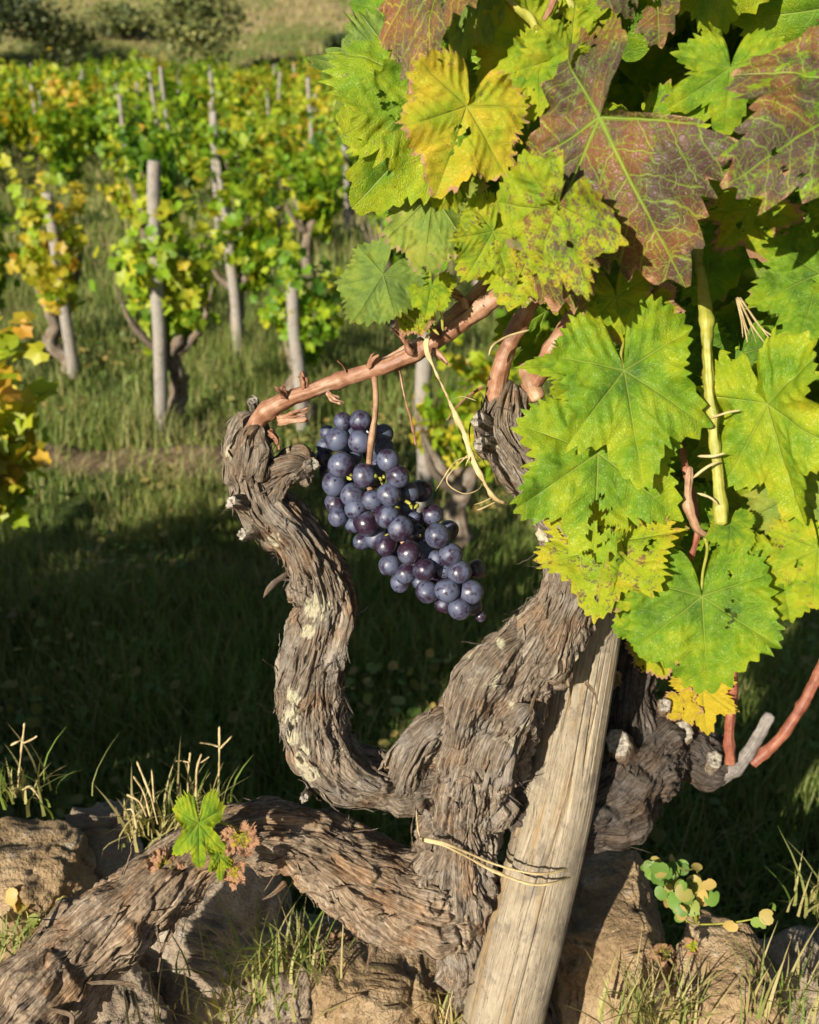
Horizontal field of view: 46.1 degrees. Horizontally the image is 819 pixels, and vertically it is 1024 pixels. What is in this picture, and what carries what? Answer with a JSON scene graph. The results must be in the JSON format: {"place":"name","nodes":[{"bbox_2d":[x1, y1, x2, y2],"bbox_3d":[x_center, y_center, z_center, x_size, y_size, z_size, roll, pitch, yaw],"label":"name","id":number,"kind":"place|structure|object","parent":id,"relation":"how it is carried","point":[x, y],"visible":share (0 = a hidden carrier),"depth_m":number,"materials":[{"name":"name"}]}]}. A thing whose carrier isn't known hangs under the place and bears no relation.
{"place":"outdoors","nodes":[
{"label":"outdoors","id":0,"kind":"place"},
{"bbox_2d":[309,922,456,1023],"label":"stone","id":1,"kind":"object","parent":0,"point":[377,987],"visible":0.66,"depth_m":0.85,"materials":[{"name":"stone"}]},
{"bbox_2d":[132,881,394,1023],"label":"grass tuft","id":2,"kind":"object","parent":1,"relation":"on","point":[300,956],"visible":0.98,"depth_m":0.85,"materials":[{"name":"plant"}]},
{"bbox_2d":[391,989,466,1023],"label":"grass tuft","id":3,"kind":"object","parent":1,"relation":"on","point":[455,1020],"visible":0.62,"depth_m":0.83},
{"bbox_2d":[0,0,818,1023],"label":"ground","id":4,"kind":"structure","parent":0,"point":[92,466],"depth_m":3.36,"materials":[{"name":"plant"}]},
{"bbox_2d":[0,89,17,149],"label":"grape vine","id":5,"kind":"object","parent":4,"relation":"on","point":[5,141],"visible":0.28,"depth_m":15.07,"materials":[{"name":"green plant"}]},
{"bbox_2d":[0,199,20,365],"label":"grape vine","id":6,"kind":"object","parent":4,"relation":"on","point":[4,254],"visible":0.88,"depth_m":4.71,"materials":[{"name":"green plant"}]},
{"bbox_2d":[0,58,41,150],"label":"grape vine","id":7,"kind":"object","parent":4,"relation":"on","point":[13,120],"visible":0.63,"depth_m":14.68,"materials":[{"name":"green plant"}]},
{"bbox_2d":[0,311,59,528],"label":"grape vine","id":8,"kind":"object","parent":4,"relation":"on","point":[18,411],"visible":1,"depth_m":2.15,"materials":[{"name":"yellow plant"}]},
{"bbox_2d":[14,85,61,157],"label":"grape vine","id":9,"kind":"object","parent":4,"relation":"on","point":[23,134],"visible":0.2,"depth_m":13.84,"materials":[{"name":"green plant"}]},
{"bbox_2d":[22,60,53,80],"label":"grape vine","id":10,"kind":"object","parent":4,"relation":"on","point":[35,73],"visible":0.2,"depth_m":21.93,"materials":[{"name":"green plant"}]},
{"bbox_2d":[0,0,87,65],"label":"tree","id":11,"kind":"object","parent":4,"relation":"on","point":[8,8],"visible":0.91,"depth_m":35.27,"materials":[{"name":"green plant"}]},
{"bbox_2d":[19,63,69,99],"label":"grape vine","id":12,"kind":"object","parent":4,"relation":"on","point":[64,76],"visible":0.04,"depth_m":18.34,"materials":[{"name":"green plant"}]},
{"bbox_2d":[18,84,71,162],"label":"grape vine","id":13,"kind":"object","parent":4,"relation":"on","point":[39,130],"visible":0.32,"depth_m":12.82,"materials":[{"name":"green plant"}]},
{"bbox_2d":[0,153,92,374],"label":"grape vine","id":14,"kind":"object","parent":4,"relation":"on","point":[41,269],"visible":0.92,"depth_m":4.37,"materials":[{"name":"yellow plant"}]},
{"bbox_2d":[0,816,99,962],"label":"stone","id":15,"kind":"object","parent":4,"relation":"on","point":[50,861],"visible":0.55,"depth_m":0.92,"materials":[{"name":"stone"}]},
{"bbox_2d":[0,899,42,961],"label":"grass tuft","id":16,"kind":"object","parent":15,"relation":"on","point":[21,937],"visible":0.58,"depth_m":0.86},
{"bbox_2d":[0,888,66,936],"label":"weed","id":17,"kind":"object","parent":15,"relation":"on","point":[11,898],"visible":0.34,"depth_m":0.88,"materials":[{"name":"yellow plant"}]},
{"bbox_2d":[0,723,120,819],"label":"grass tuft","id":18,"kind":"object","parent":15,"relation":"on","point":[13,791],"visible":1,"depth_m":0.92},
{"bbox_2d":[3,1,109,71],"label":"tree","id":19,"kind":"object","parent":4,"relation":"on","point":[63,49],"visible":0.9,"depth_m":36.32,"materials":[{"name":"green plant"}]},
{"bbox_2d":[22,96,98,184],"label":"grape vine","id":20,"kind":"object","parent":4,"relation":"on","point":[67,159],"visible":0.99,"depth_m":10.45,"materials":[{"name":"green plant"}]},
{"bbox_2d":[41,192,80,378],"bbox_3d":[-1.609,-0.988,4.473,0.065,0.948,0.063,15,29,27],"label":"wooden stake","id":21,"kind":"object","parent":4,"relation":"on","point":[68,336],"visible":0.54,"depth_m":4.50,"materials":[{"name":"grey wood"}]},
{"bbox_2d":[39,72,91,100],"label":"grape vine","id":22,"kind":"object","parent":4,"relation":"on","point":[82,83],"visible":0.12,"depth_m":16.10,"materials":[{"name":"green plant"}]},
{"bbox_2d":[41,47,106,117],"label":"grape vine","id":23,"kind":"object","parent":4,"relation":"on","point":[54,92],"visible":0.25,"depth_m":14.74,"materials":[{"name":"yellow plant"}]},
{"bbox_2d":[72,45,97,73],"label":"grape vine","id":24,"kind":"object","parent":4,"relation":"on","point":[90,62],"visible":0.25,"depth_m":32.93,"materials":[{"name":"green plant"}]},
{"bbox_2d":[68,76,105,96],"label":"grape vine","id":25,"kind":"object","parent":4,"relation":"on","point":[92,87],"visible":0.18,"depth_m":20.97,"materials":[{"name":"green plant"}]},
{"bbox_2d":[72,89,102,155],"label":"grape vine","id":26,"kind":"object","parent":4,"relation":"on","point":[92,100],"visible":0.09,"depth_m":14.85,"materials":[{"name":"green plant"}]},
{"bbox_2d":[64,96,113,158],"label":"grape vine","id":27,"kind":"object","parent":4,"relation":"on","point":[93,134],"visible":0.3,"depth_m":13.69,"materials":[{"name":"green plant"}]},
{"bbox_2d":[92,55,114,81],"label":"grape vine","id":28,"kind":"object","parent":4,"relation":"on","point":[108,67],"visible":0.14,"depth_m":26.98,"materials":[{"name":"green plant"}]},
{"bbox_2d":[65,798,142,879],"bbox_3d":[-0.340,0.366,1.022,0.132,0.138,0.109,0,25,0],"label":"stone","id":29,"kind":"object","parent":4,"relation":"on","point":[100,836],"visible":0.25,"depth_m":0.99,"materials":[{"name":"stone"}]},
{"bbox_2d":[80,0,161,40],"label":"bush","id":30,"kind":"object","parent":4,"relation":"on","point":[120,17],"visible":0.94,"depth_m":42.52,"materials":[{"name":"green plant"}]},
{"bbox_2d":[108,48,133,83],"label":"grape vine","id":31,"kind":"object","parent":4,"relation":"on","point":[124,66],"visible":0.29,"depth_m":29.19,"materials":[{"name":"green plant"}]},
{"bbox_2d":[117,94,130,168],"bbox_3d":[-3.404,-4.352,11.554,0.064,1.214,0.065,0,27,0],"label":"wooden stake","id":32,"kind":"object","parent":4,"relation":"on","point":[120,108],"visible":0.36,"depth_m":11.35,"materials":[{"name":"grey wood"}]},
{"bbox_2d":[96,124,153,239],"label":"grape vine","id":33,"kind":"object","parent":4,"relation":"on","point":[123,197],"visible":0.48,"depth_m":7.28,"materials":[{"name":"green plant"}]},
{"bbox_2d":[98,63,156,112],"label":"grape vine","id":34,"kind":"object","parent":4,"relation":"on","point":[123,90],"visible":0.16,"depth_m":16.01,"materials":[{"name":"green plant"}]},
{"bbox_2d":[97,84,157,167],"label":"grape vine","id":35,"kind":"object","parent":4,"relation":"on","point":[138,108],"visible":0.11,"depth_m":12.33,"materials":[{"name":"green plant"}]},
{"bbox_2d":[93,96,167,167],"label":"grape vine","id":36,"kind":"object","parent":4,"relation":"on","point":[108,119],"visible":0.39,"depth_m":11.54,"materials":[{"name":"green plant"}]},
{"bbox_2d":[90,962,172,1023],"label":"stone","id":37,"kind":"object","parent":4,"relation":"on","point":[114,1010],"visible":0.5,"depth_m":0.87,"materials":[{"name":"stone"}]},
{"bbox_2d":[122,938,368,1023],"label":"grass tuft","id":38,"kind":"object","parent":37,"relation":"on","point":[216,1007],"visible":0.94,"depth_m":0.83,"materials":[{"name":"plant"}]},
{"bbox_2d":[113,65,154,92],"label":"grape vine","id":39,"kind":"object","parent":4,"relation":"on","point":[126,74],"visible":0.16,"depth_m":22.06,"materials":[{"name":"green plant"}]},
{"bbox_2d":[128,48,159,83],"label":"grape vine","id":40,"kind":"object","parent":4,"relation":"on","point":[136,63],"visible":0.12,"depth_m":26.86,"materials":[{"name":"green plant"}]},
{"bbox_2d":[147,63,159,128],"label":"wooden stake","id":41,"kind":"object","parent":4,"relation":"on","point":[152,96],"visible":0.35,"depth_m":12.94,"materials":[{"name":"grey wood"}]},
{"bbox_2d":[142,52,171,74],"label":"grape vine","id":42,"kind":"object","parent":4,"relation":"on","point":[161,64],"visible":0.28,"depth_m":30.30,"materials":[{"name":"green plant"}]},
{"bbox_2d":[147,160,167,434],"bbox_3d":[-0.989,-0.746,3.790,0.064,1.204,0.065,4,25,-2],"label":"wooden stake","id":43,"kind":"object","parent":4,"relation":"on","point":[156,295],"visible":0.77,"depth_m":3.76,"materials":[{"name":"grey wood"}]},
{"bbox_2d":[115,62,200,257],"bbox_3d":[-1.655,-2.178,6.369,0.540,1.453,0.664,-21,32,-37],"label":"grape vine","id":44,"kind":"object","parent":4,"relation":"on","point":[164,153],"visible":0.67,"depth_m":6.24,"materials":[{"name":"green plant"}]},
{"bbox_2d":[89,150,228,427],"bbox_3d":[-0.970,-0.848,3.852,0.561,1.128,0.456,-13,28,-26],"label":"grape vine","id":45,"kind":"object","parent":4,"relation":"on","point":[187,297],"visible":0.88,"depth_m":3.76,"materials":[{"name":"green plant"}]},
{"bbox_2d":[159,67,168,129],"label":"wooden stake","id":46,"kind":"object","parent":4,"relation":"on","point":[162,88],"visible":0.37,"depth_m":13.26,"materials":[{"name":"grey wood"}]},
{"bbox_2d":[0,0,351,82],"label":"dry grass","id":47,"kind":"structure","parent":4,"relation":"on","point":[289,54],"depth_m":42.67,"materials":[{"name":"plant"}]},
{"bbox_2d":[155,63,209,114],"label":"grape vine","id":48,"kind":"object","parent":4,"relation":"on","point":[187,71],"visible":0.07,"depth_m":17.19,"materials":[{"name":"green plant"}]},
{"bbox_2d":[144,100,221,189],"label":"grape vine","id":49,"kind":"object","parent":4,"relation":"on","point":[187,166],"visible":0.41,"depth_m":10.36,"materials":[{"name":"green plant"}]},
{"bbox_2d":[154,70,218,139],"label":"grape vine","id":50,"kind":"object","parent":4,"relation":"on","point":[191,100],"visible":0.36,"depth_m":13.55,"materials":[{"name":"green plant"}]},
{"bbox_2d":[172,60,207,80],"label":"grape vine","id":51,"kind":"object","parent":4,"relation":"on","point":[200,69],"visible":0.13,"depth_m":25.79,"materials":[{"name":"green plant"}]},
{"bbox_2d":[174,74,216,124],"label":"grape vine","id":52,"kind":"object","parent":4,"relation":"on","point":[196,83],"visible":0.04,"depth_m":14.88,"materials":[{"name":"green plant"}]},
{"bbox_2d":[136,0,271,78],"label":"tree","id":53,"kind":"object","parent":4,"relation":"on","point":[198,20],"visible":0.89,"depth_m":33.12,"materials":[{"name":"green plant"}]},
{"bbox_2d":[195,51,223,78],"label":"grape vine","id":54,"kind":"object","parent":4,"relation":"on","point":[214,67],"visible":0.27,"depth_m":27.90,"materials":[{"name":"green plant"}]},
{"bbox_2d":[185,93,239,167],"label":"grape vine","id":55,"kind":"object","parent":4,"relation":"on","point":[192,111],"visible":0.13,"depth_m":12.70,"materials":[{"name":"green plant"}]},
{"bbox_2d":[209,101,219,228],"bbox_3d":[-1.738,-2.981,8.623,0.064,1.281,0.065,-13,31,-25],"label":"wooden stake","id":56,"kind":"object","parent":4,"relation":"on","point":[215,187],"visible":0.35,"depth_m":8.57,"materials":[{"name":"grey wood"}]},
{"bbox_2d":[211,111,225,219],"bbox_3d":[-1.665,-2.888,8.475,0.107,1.179,0.063,35,42,51],"label":"wooden stake","id":57,"kind":"object","parent":4,"relation":"on","point":[216,157],"visible":0.52,"depth_m":8.37,"materials":[{"name":"grey wood"}]},
{"bbox_2d":[138,866,310,1023],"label":"stone","id":58,"kind":"object","parent":4,"relation":"on","point":[238,901],"visible":0.42,"depth_m":0.93,"materials":[{"name":"stone"}]},
{"bbox_2d":[93,761,201,852],"bbox_3d":[-0.239,0.269,0.884,0.107,0.084,0.121,-18,30,-33],"label":"grass tuft","id":59,"kind":"object","parent":58,"relation":"on","point":[136,821],"visible":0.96,"depth_m":0.89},
{"bbox_2d":[139,727,253,831],"bbox_3d":[-0.201,0.258,0.908,0.121,0.081,0.106,17,30,32],"label":"grass tuft","id":60,"kind":"object","parent":58,"relation":"on","point":[198,794],"visible":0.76,"depth_m":0.92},
{"bbox_2d":[198,76,261,227],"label":"grape vine","id":61,"kind":"object","parent":4,"relation":"on","point":[231,158],"visible":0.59,"depth_m":8.39,"materials":[{"name":"green plant"}]},
{"bbox_2d":[209,67,252,116],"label":"grape vine","id":62,"kind":"object","parent":4,"relation":"on","point":[228,99],"visible":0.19,"depth_m":14.65,"materials":[{"name":"green plant"}]},
{"bbox_2d":[223,207,242,357],"bbox_3d":[-0.889,-1.098,4.872,0.064,0.845,0.065,7,24,14],"label":"wooden stake","id":63,"kind":"object","parent":4,"relation":"on","point":[235,303],"visible":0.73,"depth_m":4.85,"materials":[{"name":"grey wood"}]},
{"bbox_2d":[186,111,291,355],"bbox_3d":[-0.828,-1.332,4.809,0.483,1.225,0.586,-14,28,-27],"label":"grape vine","id":64,"kind":"object","parent":4,"relation":"on","point":[252,262],"visible":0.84,"depth_m":4.75,"materials":[{"name":"green plant"}]},
{"bbox_2d":[217,107,261,178],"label":"grape vine","id":65,"kind":"object","parent":4,"relation":"on","point":[230,130],"visible":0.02,"depth_m":11.15,"materials":[{"name":"green plant"}]},
{"bbox_2d":[224,61,254,104],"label":"grape vine","id":66,"kind":"object","parent":4,"relation":"on","point":[232,69],"visible":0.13,"depth_m":20.89,"materials":[{"name":"green plant"}]},
{"bbox_2d":[225,63,270,106],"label":"grape vine","id":67,"kind":"object","parent":4,"relation":"on","point":[253,82],"visible":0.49,"depth_m":19.80,"materials":[{"name":"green plant"}]},
{"bbox_2d":[228,121,292,244],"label":"grape vine","id":68,"kind":"object","parent":4,"relation":"on","point":[264,164],"visible":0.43,"depth_m":7.44,"materials":[{"name":"green plant"}]},
{"bbox_2d":[235,95,301,174],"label":"grape vine","id":69,"kind":"object","parent":4,"relation":"on","point":[263,128],"visible":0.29,"depth_m":10.28,"materials":[{"name":"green plant"}]},
{"bbox_2d":[244,56,296,72],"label":"bush","id":70,"kind":"object","parent":4,"relation":"on","point":[258,62],"visible":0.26,"depth_m":36.97,"materials":[{"name":"green plant"}]},
{"bbox_2d":[252,79,289,134],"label":"grape vine","id":71,"kind":"object","parent":4,"relation":"on","point":[262,110],"visible":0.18,"depth_m":15.01,"materials":[{"name":"green plant"}]},
{"bbox_2d":[268,74,294,106],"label":"grape vine","id":72,"kind":"object","parent":4,"relation":"on","point":[273,81],"visible":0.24,"depth_m":21.09,"materials":[{"name":"green plant"}]},
{"bbox_2d":[269,82,293,114],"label":"grape vine","id":73,"kind":"object","parent":4,"relation":"on","point":[274,92],"visible":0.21,"depth_m":18.59,"materials":[{"name":"green plant"}]},
{"bbox_2d":[265,68,305,151],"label":"grape vine","id":74,"kind":"object","parent":4,"relation":"on","point":[287,114],"visible":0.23,"depth_m":12.53,"materials":[{"name":"green plant"}]},
{"bbox_2d":[280,46,304,73],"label":"grape vine","id":75,"kind":"object","parent":4,"relation":"on","point":[289,63],"visible":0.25,"depth_m":30.66,"materials":[{"name":"green plant"}]},
{"bbox_2d":[249,207,344,422],"bbox_3d":[-0.432,-0.794,3.993,0.402,0.945,0.409,6,26,13],"label":"grape vine","id":76,"kind":"object","parent":4,"relation":"on","point":[318,311],"visible":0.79,"depth_m":3.90,"materials":[{"name":"green plant"}]},
{"bbox_2d":[286,282,307,430],"bbox_3d":[-0.461,-0.594,3.972,0.064,0.704,0.064,7,26,14],"label":"wooden stake","id":77,"kind":"object","parent":4,"relation":"on","point":[296,349],"visible":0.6,"depth_m":3.90,"materials":[{"name":"grey wood"}]},
{"bbox_2d":[281,69,324,107],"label":"grape vine","id":78,"kind":"object","parent":4,"relation":"on","point":[317,76],"visible":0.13,"depth_m":19.66,"materials":[{"name":"green plant"}]},
{"bbox_2d":[279,76,335,151],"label":"grape vine","id":79,"kind":"object","parent":4,"relation":"on","point":[316,103],"visible":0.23,"depth_m":11.51,"materials":[{"name":"green plant"}]},
{"bbox_2d":[285,73,339,129],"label":"grape vine","id":80,"kind":"object","parent":4,"relation":"on","point":[301,79],"visible":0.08,"depth_m":13.65,"materials":[{"name":"green plant"}]},
{"bbox_2d":[273,97,357,286],"bbox_3d":[-0.606,-2.021,6.279,0.692,1.255,0.563,20,31,36],"label":"grape vine","id":81,"kind":"object","parent":4,"relation":"on","point":[308,199],"visible":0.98,"depth_m":6.20,"materials":[{"name":"green plant"}]},
{"bbox_2d":[305,92,348,176],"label":"grape vine","id":82,"kind":"object","parent":4,"relation":"on","point":[316,142],"visible":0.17,"depth_m":9.54,"materials":[{"name":"green plant"}]},
{"bbox_2d":[315,28,350,53],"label":"bush","id":83,"kind":"object","parent":4,"relation":"on","point":[335,39],"visible":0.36,"depth_m":38.41,"materials":[{"name":"green plant"}]},
{"bbox_2d":[315,84,358,231],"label":"grape vine","id":84,"kind":"object","parent":4,"relation":"on","point":[333,123],"visible":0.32,"depth_m":8.29,"materials":[{"name":"green plant"}]},
{"bbox_2d":[341,143,350,235],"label":"wooden stake","id":85,"kind":"object","parent":4,"relation":"on","point":[346,198],"visible":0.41,"depth_m":8.40,"materials":[{"name":"grey wood"}]},
{"bbox_2d":[359,212,407,335],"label":"grape vine","id":86,"kind":"object","parent":4,"relation":"on","point":[379,223],"visible":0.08,"depth_m":5.29,"materials":[{"name":"green plant"}]},
{"bbox_2d":[0,0,818,1023],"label":"old grape vine","id":87,"kind":"object","parent":4,"relation":"on","point":[612,206],"visible":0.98,"depth_m":0.58,"materials":[{"name":"green plant"}]},
{"bbox_2d":[315,376,485,621],"bbox_3d":[-0.011,-0.009,0.664,0.141,0.164,0.059,11,27,23],"label":"grape bunch","id":88,"kind":"object","parent":87,"relation":"hanging from","point":[411,539],"visible":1,"depth_m":0.65,"materials":[{"name":"purple food"}]},
{"bbox_2d":[423,334,506,509],"bbox_3d":[0.036,-0.057,0.632,0.059,0.115,0.023,4,25,9],"label":"raffia strand","id":89,"kind":"object","parent":87,"relation":"hanging from","point":[474,463],"visible":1,"depth_m":0.65},
{"bbox_2d":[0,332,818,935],"bbox_3d":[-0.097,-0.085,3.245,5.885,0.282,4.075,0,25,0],"label":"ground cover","id":90,"kind":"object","parent":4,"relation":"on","point":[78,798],"visible":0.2,"depth_m":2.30,"materials":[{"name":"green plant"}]},
{"bbox_2d":[415,332,433,512],"bbox_3d":[0.046,-0.190,3.053,0.063,0.768,0.065,0,25,0],"label":"wooden stake","id":91,"kind":"object","parent":4,"relation":"on","point":[423,373],"visible":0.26,"depth_m":2.96,"materials":[{"name":"grey wood"}]},
{"bbox_2d":[408,309,534,559],"bbox_3d":[0.210,-0.244,2.856,0.432,0.890,0.400,-4,25,-8],"label":"grape vine","id":92,"kind":"object","parent":4,"relation":"on","point":[462,478],"visible":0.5,"depth_m":2.85,"materials":[{"name":"green plant"}]},
{"bbox_2d":[461,609,620,1023],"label":"wooden post","id":93,"kind":"object","parent":4,"relation":"on","point":[516,964],"visible":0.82,"depth_m":0.77,"materials":[{"name":"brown wood"}]},
{"bbox_2d":[416,810,570,885],"bbox_3d":[0.085,0.272,0.777,0.141,0.103,0.083,-19,31,-35],"label":"raffia tie","id":94,"kind":"object","parent":93,"relation":"attached to","point":[445,845],"visible":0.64,"depth_m":0.75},
{"bbox_2d":[550,849,671,1023],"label":"stone","id":95,"kind":"object","parent":4,"relation":"on","point":[615,908],"visible":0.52,"depth_m":0.90,"materials":[{"name":"stone"}]},
{"bbox_2d":[649,943,676,972],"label":"fallen leaf","id":96,"kind":"object","parent":95,"relation":"on","point":[661,952],"visible":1,"depth_m":0.85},
{"bbox_2d":[640,854,688,885],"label":"weed","id":97,"kind":"object","parent":95,"relation":"on","point":[657,870],"visible":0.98,"depth_m":0.89,"materials":[{"name":"green plant"}]},
{"bbox_2d":[659,909,784,1023],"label":"stone","id":98,"kind":"object","parent":4,"relation":"on","point":[715,950],"visible":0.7,"depth_m":0.87,"materials":[{"name":"stone"}]},
{"bbox_2d":[682,937,698,956],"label":"fallen leaf","id":99,"kind":"object","parent":98,"relation":"on","point":[690,946],"visible":1,"depth_m":0.86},
{"bbox_2d":[654,863,773,931],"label":"weed","id":100,"kind":"object","parent":98,"relation":"on","point":[681,903],"visible":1,"depth_m":0.85,"materials":[{"name":"green plant"}]},
{"bbox_2d":[759,925,818,1023],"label":"stone","id":101,"kind":"object","parent":4,"relation":"on","point":[794,936],"visible":0.39,"depth_m":0.94,"materials":[{"name":"stone"}]},
{"bbox_2d":[764,827,818,920],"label":"grass tuft","id":102,"kind":"object","parent":101,"relation":"on","point":[813,896],"visible":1,"depth_m":0.91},
{"bbox_2d":[544,1007,552,1023],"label":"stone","id":103,"kind":"object","parent":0,"point":[548,1019],"depth_m":0.94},
{"bbox_2d":[565,925,747,1023],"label":"grass tuft","id":104,"kind":"object","parent":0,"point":[639,1009],"visible":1,"depth_m":0.83,"materials":[{"name":"plant"}]},
{"bbox_2d":[716,909,818,1023],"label":"grass tuft","id":105,"kind":"object","parent":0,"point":[814,1007],"visible":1,"depth_m":0.83,"materials":[{"name":"plant"}]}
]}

